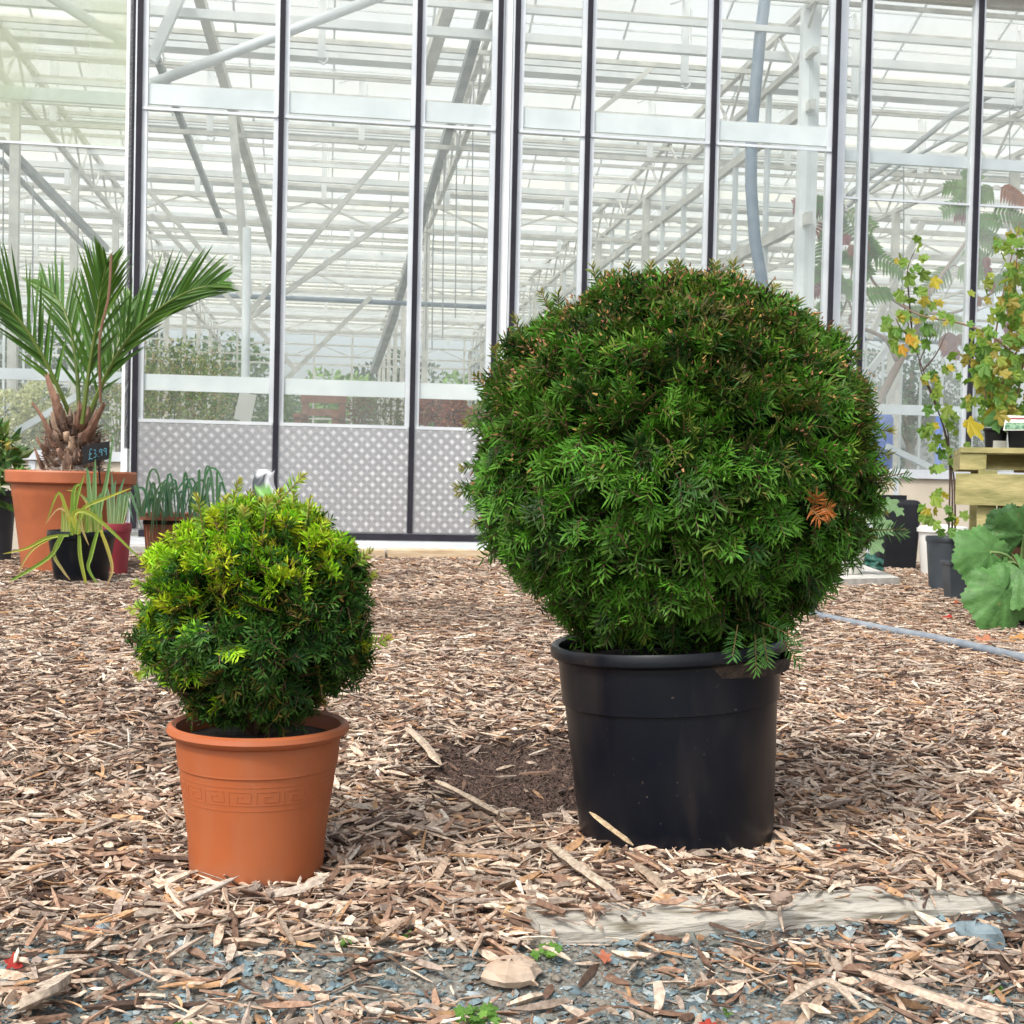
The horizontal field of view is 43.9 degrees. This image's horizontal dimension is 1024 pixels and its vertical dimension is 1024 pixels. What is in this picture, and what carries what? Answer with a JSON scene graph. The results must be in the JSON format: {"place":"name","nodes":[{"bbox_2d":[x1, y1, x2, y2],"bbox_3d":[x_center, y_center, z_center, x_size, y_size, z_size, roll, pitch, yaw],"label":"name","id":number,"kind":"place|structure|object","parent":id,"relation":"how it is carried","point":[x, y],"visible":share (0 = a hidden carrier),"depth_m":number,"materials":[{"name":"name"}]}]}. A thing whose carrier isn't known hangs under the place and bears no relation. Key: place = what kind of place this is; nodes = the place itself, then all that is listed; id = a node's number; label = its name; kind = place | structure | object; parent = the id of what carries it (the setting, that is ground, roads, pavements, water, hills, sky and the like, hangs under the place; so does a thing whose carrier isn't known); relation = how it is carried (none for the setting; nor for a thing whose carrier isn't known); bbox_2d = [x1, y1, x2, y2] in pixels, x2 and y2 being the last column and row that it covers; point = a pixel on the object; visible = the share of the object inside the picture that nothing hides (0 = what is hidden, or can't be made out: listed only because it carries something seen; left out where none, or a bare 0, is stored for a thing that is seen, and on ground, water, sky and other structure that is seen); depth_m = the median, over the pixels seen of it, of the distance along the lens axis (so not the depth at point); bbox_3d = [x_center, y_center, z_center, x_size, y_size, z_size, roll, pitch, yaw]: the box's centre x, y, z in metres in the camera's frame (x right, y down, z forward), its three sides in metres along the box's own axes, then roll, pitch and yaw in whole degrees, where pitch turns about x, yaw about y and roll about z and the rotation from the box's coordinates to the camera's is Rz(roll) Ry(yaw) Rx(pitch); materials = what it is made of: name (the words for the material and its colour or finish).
{"place":"outdoors","nodes":[
{"label":"outdoors","id":0,"kind":"place"},
{"bbox_2d":[0,380,96,449],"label":"hydrangea","id":1,"kind":"object","parent":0,"point":[19,413],"visible":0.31,"depth_m":12.13,"materials":[{"name":"green plant"}]},
{"bbox_2d":[419,399,483,430],"bbox_3d":[-0.726,-0.549,14.387,1.007,1.730,0.944,1,1,0],"label":"hydrangea","id":2,"kind":"object","parent":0,"point":[442,413],"visible":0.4,"depth_m":13.99,"materials":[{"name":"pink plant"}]},
{"bbox_2d":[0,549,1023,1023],"bbox_3d":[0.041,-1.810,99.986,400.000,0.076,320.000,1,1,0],"label":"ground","id":3,"kind":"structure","parent":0,"point":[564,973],"depth_m":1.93,"materials":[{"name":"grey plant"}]},
{"bbox_2d":[0,289,80,410],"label":"tree","id":4,"kind":"object","parent":3,"relation":"on","point":[54,360],"visible":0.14,"depth_m":49.21,"materials":[{"name":"green plant"}]},
{"bbox_2d":[96,923,110,932],"bbox_3d":[-0.627,0.640,1.955,0.025,0.019,0.016,1,2,-26],"label":"slate stone","id":5,"kind":"object","parent":3,"relation":"on","point":[102,926],"visible":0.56,"depth_m":1.95,"materials":[{"name":"grey stone"}]},
{"bbox_2d":[0,234,238,572],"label":"potted palm","id":6,"kind":"object","parent":3,"relation":"on","point":[34,492],"visible":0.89,"depth_m":8.88,"materials":[{"name":"plant"}]},
{"bbox_2d":[82,441,109,484],"bbox_3d":[-2.854,-0.337,8.730,0.209,0.304,0.041,2,1,11],"label":"price sign","id":7,"kind":"object","parent":6,"relation":"in","point":[98,452],"visible":0.99,"depth_m":8.72,"materials":[{"name":"black plastic"}]},
{"bbox_2d":[51,330,194,449],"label":"tree","id":8,"kind":"object","parent":3,"relation":"on","point":[156,361],"visible":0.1,"depth_m":49.66,"materials":[{"name":"green plant"}]},
{"bbox_2d":[148,330,288,420],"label":"tree","id":9,"kind":"object","parent":3,"relation":"on","point":[263,368],"visible":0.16,"depth_m":53.45,"materials":[{"name":"green plant"}]},
{"bbox_2d":[121,472,393,891],"bbox_3d":[-0.449,0.289,2.301,0.480,0.732,0.448,1,1,0],"label":"potted yew","id":10,"kind":"object","parent":3,"relation":"on","point":[250,637],"visible":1,"depth_m":2.18,"materials":[{"name":"plant"}]},
{"bbox_2d":[231,395,322,426],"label":"tree","id":11,"kind":"object","parent":3,"relation":"on","point":[292,408],"visible":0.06,"depth_m":49.51,"materials":[{"name":"green plant"}]},
{"bbox_2d":[297,366,385,428],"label":"tree","id":12,"kind":"object","parent":3,"relation":"on","point":[335,405],"visible":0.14,"depth_m":51.76,"materials":[{"name":"green plant"}]},
{"bbox_2d":[340,938,351,946],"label":"weed","id":13,"kind":"object","parent":3,"relation":"on","point":[342,943],"visible":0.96,"depth_m":1.94,"materials":[{"name":"green plant"}]},
{"bbox_2d":[358,548,384,557],"bbox_3d":[-1.724,0.383,11.170,1.205,0.130,0.160,1,1,-8],"label":"timber sleeper","id":14,"kind":"object","parent":3,"relation":"on","point":[378,552],"visible":0.09,"depth_m":11.17,"materials":[{"name":"beige wood"}]},
{"bbox_2d":[350,349,446,425],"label":"tree","id":15,"kind":"object","parent":3,"relation":"on","point":[431,374],"visible":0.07,"depth_m":55.72,"materials":[{"name":"green plant"}]},
{"bbox_2d":[387,548,496,559],"bbox_3d":[-0.435,0.400,11.357,1.353,0.143,0.160,1,1,-8],"label":"timber sleeper","id":16,"kind":"object","parent":3,"relation":"on","point":[419,552],"visible":0.47,"depth_m":11.25,"materials":[{"name":"beige wood"}]},
{"bbox_2d":[429,370,467,426],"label":"tree","id":17,"kind":"object","parent":3,"relation":"on","point":[455,374],"visible":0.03,"depth_m":51.65,"materials":[{"name":"green plant"}]},
{"bbox_2d":[453,1001,501,1023],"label":"weed","id":18,"kind":"object","parent":3,"relation":"on","point":[489,1010],"visible":0.98,"depth_m":1.75,"materials":[{"name":"green plant"}]},
{"bbox_2d":[0,549,1023,1023],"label":"wood chip mulch","id":19,"kind":"object","parent":3,"relation":"on","point":[912,841],"visible":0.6,"depth_m":2.67,"materials":[{"name":"brown wood"}]},
{"bbox_2d":[4,951,26,968],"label":"fallen leaf","id":20,"kind":"object","parent":19,"relation":"on","point":[11,963],"visible":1,"depth_m":1.86,"materials":[{"name":"red plant"}]},
{"bbox_2d":[0,417,33,561],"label":"potted shrub","id":21,"kind":"object","parent":19,"relation":"on","point":[14,456],"visible":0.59,"depth_m":9.52,"materials":[{"name":"green plant"}]},
{"bbox_2d":[4,434,139,582],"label":"potted spring onions","id":22,"kind":"object","parent":19,"relation":"on","point":[78,552],"visible":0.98,"depth_m":8.03,"materials":[{"name":"green plant"}]},
{"bbox_2d":[102,472,141,574],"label":"potted leeks","id":23,"kind":"object","parent":19,"relation":"on","point":[116,514],"visible":0.66,"depth_m":8.70,"materials":[{"name":"red plastic"}]},
{"bbox_2d":[131,465,226,550],"bbox_3d":[-2.680,0.013,10.163,0.941,0.778,0.564,1,1,0],"label":"leek trough","id":24,"kind":"object","parent":19,"relation":"on","point":[158,519],"visible":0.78,"depth_m":9.94,"materials":[{"name":"ceramic"}]},
{"bbox_2d":[158,876,237,909],"bbox_3d":[-0.510,0.623,2.080,0.136,0.038,0.014,1,2,-28],"label":"wood stick","id":25,"kind":"object","parent":19,"relation":"on","point":[203,892],"visible":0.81,"depth_m":2.08,"materials":[{"name":"beige wood"}]},
{"bbox_2d":[252,469,275,500],"bbox_3d":[-2.072,0.005,10.655,0.279,0.729,0.289,1,1,0],"label":"compost sack","id":26,"kind":"object","parent":19,"relation":"on","point":[263,482],"visible":0.24,"depth_m":10.61,"materials":[{"name":"plastic"}]},
{"bbox_2d":[264,873,331,896],"bbox_3d":[-0.366,0.631,2.129,0.155,0.021,0.035,0,2,-32],"label":"wood stick","id":27,"kind":"object","parent":19,"relation":"on","point":[304,887],"visible":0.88,"depth_m":2.13,"materials":[{"name":"beige wood"}]},
{"bbox_2d":[354,817,404,826],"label":"wood stick","id":28,"kind":"object","parent":19,"relation":"on","point":[370,821],"visible":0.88,"depth_m":2.56,"materials":[{"name":"wood"}]},
{"bbox_2d":[405,727,441,764],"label":"wood stick","id":29,"kind":"object","parent":19,"relation":"on","point":[433,755],"visible":1,"depth_m":3.28,"materials":[{"name":"beige wood"}]},
{"bbox_2d":[435,780,510,819],"bbox_3d":[-0.098,0.621,2.778,0.027,0.018,0.381,1,2,-28],"label":"wood stick","id":30,"kind":"object","parent":19,"relation":"on","point":[478,802],"visible":1,"depth_m":2.74,"materials":[{"name":"beige wood"}]},
{"bbox_2d":[496,904,513,930],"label":"wood stick","id":31,"kind":"object","parent":19,"relation":"on","point":[509,906],"visible":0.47,"depth_m":2.08,"materials":[{"name":"beige wood"}]},
{"bbox_2d":[514,894,578,903],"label":"wood stick","id":32,"kind":"object","parent":19,"relation":"on","point":[565,895],"visible":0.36,"depth_m":2.12,"materials":[{"name":"brown wood"}]},
{"bbox_2d":[546,841,616,892],"bbox_3d":[0.113,0.633,2.274,0.040,0.028,0.298,1,2,-24],"label":"wood stick","id":33,"kind":"object","parent":19,"relation":"on","point":[578,866],"visible":0.84,"depth_m":2.23,"materials":[{"name":"beige wood"}]},
{"bbox_2d":[589,811,632,845],"bbox_3d":[0.181,0.585,2.349,0.098,0.046,0.013,2,2,35],"label":"wood stick","id":34,"kind":"object","parent":19,"relation":"on","point":[608,826],"visible":1,"depth_m":2.35,"materials":[{"name":"beige wood"}]},
{"bbox_2d":[633,862,676,896],"bbox_3d":[0.245,0.635,2.188,0.026,0.027,0.175,1,2,-19],"label":"wood stick","id":35,"kind":"object","parent":19,"relation":"on","point":[652,877],"visible":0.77,"depth_m":2.18,"materials":[{"name":"beige wood"}]},
{"bbox_2d":[698,1018,716,1023],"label":"fallen leaf","id":36,"kind":"object","parent":19,"relation":"on","point":[708,1021],"visible":1,"depth_m":1.72,"materials":[{"name":"red plant"}]},
{"bbox_2d":[835,844,846,854],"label":"fallen leaf","id":37,"kind":"object","parent":19,"relation":"on","point":[844,850],"visible":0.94,"depth_m":2.43,"materials":[{"name":"brown plant"}]},
{"bbox_2d":[833,565,899,587],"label":"paving slab","id":38,"kind":"structure","parent":19,"relation":"on","point":[870,575],"depth_m":9.23,"materials":[{"name":"concrete"}]},
{"bbox_2d":[842,479,903,573],"bbox_3d":[2.638,0.106,9.514,0.536,0.718,0.393,1,1,0],"label":"potted plant","id":39,"kind":"object","parent":38,"relation":"on","point":[876,546],"visible":0.23,"depth_m":9.47,"materials":[{"name":"green plant"}]},
{"bbox_2d":[863,553,883,570],"bbox_3d":[3.049,0.436,10.763,0.190,0.167,0.289,1,1,0],"label":"garden sack","id":40,"kind":"object","parent":38,"relation":"on","point":[873,561],"visible":0.71,"depth_m":10.70,"materials":[{"name":"plastic"}]},
{"bbox_2d":[875,495,920,567],"bbox_3d":[3.411,0.179,11.306,0.380,0.660,0.300,1,1,0],"label":"plant pot","id":41,"kind":"object","parent":19,"relation":"on","point":[898,554],"visible":0.48,"depth_m":11.17,"materials":[{"name":"black plastic"}]},
{"bbox_2d":[803,611,1023,662],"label":"hose","id":42,"kind":"object","parent":19,"relation":"on","point":[975,646],"visible":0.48,"depth_m":5.90,"materials":[{"name":"grey plastic"}]},
{"bbox_2d":[878,235,970,588],"bbox_3d":[2.946,-0.704,8.982,0.719,2.519,0.365,1,2,-19],"label":"potted currant","id":43,"kind":"object","parent":19,"relation":"on","point":[940,545],"visible":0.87,"depth_m":8.99,"materials":[{"name":"green plant"}]},
{"bbox_2d":[940,560,966,598],"bbox_3d":[2.913,0.447,8.312,0.180,0.255,0.180,1,1,0],"label":"square pot","id":44,"kind":"object","parent":19,"relation":"on","point":[954,585],"visible":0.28,"depth_m":8.25,"materials":[{"name":"grey plastic"}]},
{"bbox_2d":[975,634,996,642],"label":"fallen leaf","id":45,"kind":"object","parent":19,"relation":"on","point":[985,637],"visible":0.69,"depth_m":6.00,"materials":[{"name":"orange plant"}]},
{"bbox_2d":[951,502,1023,630],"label":"potted rhubarb","id":46,"kind":"object","parent":19,"relation":"on","point":[992,595],"visible":0.98,"depth_m":6.57,"materials":[{"name":"green plant"}]},
{"bbox_2d":[1009,633,1023,640],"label":"fallen leaf","id":47,"kind":"object","parent":19,"relation":"on","point":[1020,636],"visible":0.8,"depth_m":6.08,"materials":[{"name":"orange plant"}]},
{"bbox_2d":[0,0,1023,561],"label":"greenhouse","id":48,"kind":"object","parent":3,"relation":"on","point":[414,172],"visible":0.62,"depth_m":14.65,"materials":[{"name":"metal"}]},
{"bbox_2d":[234,393,255,420],"bbox_3d":[-2.737,-1.076,13.045,0.225,0.300,0.003,1,1,-8],"label":"paper notice","id":49,"kind":"object","parent":48,"relation":"attached to","point":[245,407],"visible":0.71,"depth_m":13.04,"materials":[{"name":"white paper"}]},
{"bbox_2d":[129,0,505,541],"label":"sliding door","id":50,"kind":"structure","parent":48,"relation":"in","point":[389,482],"depth_m":11.54,"materials":[{"name":"metal"}]},
{"bbox_2d":[506,0,841,358],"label":"sliding door","id":51,"kind":"structure","parent":48,"relation":"in","point":[711,129],"depth_m":11.93,"materials":[{"name":"metal"}]},
{"bbox_2d":[0,909,1023,1023],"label":"slate gravel","id":52,"kind":"structure","parent":3,"relation":"on","point":[691,1004],"depth_m":1.87,"materials":[{"name":"grey gravel"}]},
{"bbox_2d":[7,973,70,1017],"bbox_3d":[-0.638,0.665,1.762,0.062,0.050,0.118,2,2,28],"label":"wood stick","id":53,"kind":"object","parent":52,"relation":"on","point":[48,988],"visible":1,"depth_m":1.72,"materials":[{"name":"beige wood"}]},
{"bbox_2d":[481,955,542,988],"bbox_3d":[0.000,0.680,1.880,0.092,0.040,0.085,1,1,0],"label":"tan stone","id":54,"kind":"object","parent":52,"relation":"on","point":[515,971],"visible":0.99,"depth_m":1.85,"materials":[{"name":"beige stone"}]},
{"bbox_2d":[530,941,562,959],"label":"weed","id":55,"kind":"object","parent":52,"relation":"on","point":[534,954],"visible":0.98,"depth_m":1.93,"materials":[{"name":"green plant"}]},
{"bbox_2d":[597,950,611,963],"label":"fallen leaf","id":56,"kind":"object","parent":52,"relation":"on","point":[604,956],"visible":1,"depth_m":1.93,"materials":[{"name":"orange plant"}]},
{"bbox_2d":[781,978,860,1010],"bbox_3d":[0.428,0.679,1.795,0.112,0.016,0.082,1,1,0],"label":"wood stick","id":57,"kind":"object","parent":52,"relation":"on","point":[842,990],"visible":1,"depth_m":1.80,"materials":[{"name":"beige wood"}]},
{"bbox_2d":[855,968,1008,1023],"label":"wood stick","id":58,"kind":"object","parent":52,"relation":"on","point":[969,1009],"visible":1,"depth_m":1.77,"materials":[{"name":"beige wood"}]},
{"bbox_2d":[948,920,1005,950],"bbox_3d":[0.753,0.689,2.065,0.091,0.055,0.040,2,2,19],"label":"slate stone","id":59,"kind":"object","parent":52,"relation":"on","point":[991,933],"visible":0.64,"depth_m":2.05,"materials":[{"name":"grey stone"}]},
{"bbox_2d":[101,423,999,479],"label":"hedge","id":60,"kind":"object","parent":3,"relation":"on","point":[929,460],"visible":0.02,"depth_m":61.04,"materials":[{"name":"green plant"}]},
{"bbox_2d":[451,256,915,858],"bbox_3d":[0.321,0.077,2.573,0.855,1.200,0.845,3,2,44],"label":"potted yew","id":61,"kind":"object","parent":3,"relation":"on","point":[677,464],"visible":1,"depth_m":2.35,"materials":[{"name":"green plant"}]},
{"bbox_2d":[723,1008,732,1016],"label":"weed","id":62,"kind":"object","parent":3,"relation":"on","point":[726,1012],"visible":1,"depth_m":1.80,"materials":[{"name":"green plant"}]},
{"bbox_2d":[525,882,1023,943],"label":"edging board","id":63,"kind":"object","parent":3,"relation":"on","point":[804,910],"visible":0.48,"depth_m":2.07,"materials":[{"name":"grey wood"}]},
{"bbox_2d":[769,890,792,905],"bbox_3d":[0.432,0.618,2.036,0.040,0.024,0.023,0,2,-35],"label":"brown stone","id":64,"kind":"object","parent":63,"relation":"on","point":[780,898],"visible":1,"depth_m":2.03,"materials":[{"name":"brown stone"}]},
{"bbox_2d":[864,335,983,478],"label":"tree","id":65,"kind":"object","parent":3,"relation":"on","point":[908,430],"visible":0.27,"depth_m":56.72,"materials":[{"name":"green plant"}]},
{"bbox_2d":[953,447,1023,586],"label":"pallet bench","id":66,"kind":"object","parent":3,"relation":"on","point":[983,488],"visible":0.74,"depth_m":7.13,"materials":[{"name":"beige wood"}]},
{"bbox_2d":[901,223,1023,447],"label":"potted currant","id":67,"kind":"object","parent":66,"relation":"on","point":[999,395],"visible":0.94,"depth_m":7.43,"materials":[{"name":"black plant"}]},
{"bbox_2d":[962,410,1023,447],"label":"bench pot","id":68,"kind":"object","parent":66,"relation":"on","point":[1014,426],"visible":0.82,"depth_m":7.32,"materials":[{"name":"black plastic"}]},
{"bbox_2d":[0,267,1023,471],"label":"sky","id":69,"kind":"structure","parent":0,"point":[301,373],"materials":[{"name":"white"}]},
{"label":"greenhouse floor","id":70,"kind":"structure","parent":0,"visible":0},
{"bbox_2d":[76,382,166,461],"bbox_3d":[-4.512,-0.688,14.523,1.165,1.831,0.889,1,1,0],"label":"leafy shrub","id":71,"kind":"object","parent":70,"relation":"on","point":[115,432],"visible":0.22,"depth_m":14.46,"materials":[{"name":"green plant"}]},
{"bbox_2d":[105,336,240,427],"bbox_3d":[-3.542,-0.784,13.343,1.521,2.125,0.908,1,1,0],"label":"leafy shrub","id":72,"kind":"object","parent":70,"relation":"on","point":[162,407],"visible":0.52,"depth_m":13.25,"materials":[{"name":"green plant"}]},
{"bbox_2d":[184,374,313,425],"bbox_3d":[-3.717,-0.908,17.955,1.902,2.132,1.323,1,1,0],"label":"leafy shrub","id":73,"kind":"object","parent":70,"relation":"on","point":[265,416],"visible":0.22,"depth_m":17.83,"materials":[{"name":"green plant"}]},
{"bbox_2d":[293,395,347,427],"bbox_3d":[-2.228,-0.544,14.697,0.541,1.641,0.660,1,1,0],"label":"bench","id":74,"kind":"object","parent":70,"relation":"on","point":[337,416],"visible":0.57,"depth_m":14.92,"materials":[{"name":"brown wood"}]},
{"bbox_2d":[345,397,374,424],"bbox_3d":[-1.779,-0.614,14.912,0.401,1.785,0.380,1,1,0],"label":"leafy shrub","id":75,"kind":"object","parent":70,"relation":"on","point":[353,419],"visible":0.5,"depth_m":14.86,"materials":[{"name":"green plant"}]},
{"bbox_2d":[353,397,404,428],"bbox_3d":[-1.461,-0.581,14.661,0.760,1.747,0.564,1,1,0],"label":"leafy shrub","id":76,"kind":"object","parent":70,"relation":"on","point":[396,415],"visible":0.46,"depth_m":14.59,"materials":[{"name":"green plant"}]},
{"bbox_2d":[871,414,893,468],"bbox_3d":[3.807,-0.341,13.513,0.470,1.566,0.470,1,1,0],"label":"blue drum","id":77,"kind":"object","parent":70,"relation":"on","point":[887,419],"visible":0.04,"depth_m":13.31,"materials":[{"name":"plastic"}]},
{"bbox_2d":[791,169,1023,403],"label":"sumac tree","id":78,"kind":"object","parent":70,"relation":"on","point":[957,189],"visible":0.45,"depth_m":13.38,"materials":[{"name":"green plant"}]},
{"bbox_2d":[934,417,989,456],"bbox_3d":[7.123,-0.549,18.517,2.013,1.874,1.065,1,1,0],"label":"leafy shrub","id":79,"kind":"object","parent":70,"relation":"on","point":[975,438],"visible":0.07,"depth_m":18.58,"materials":[{"name":"green plant"}]}
]}

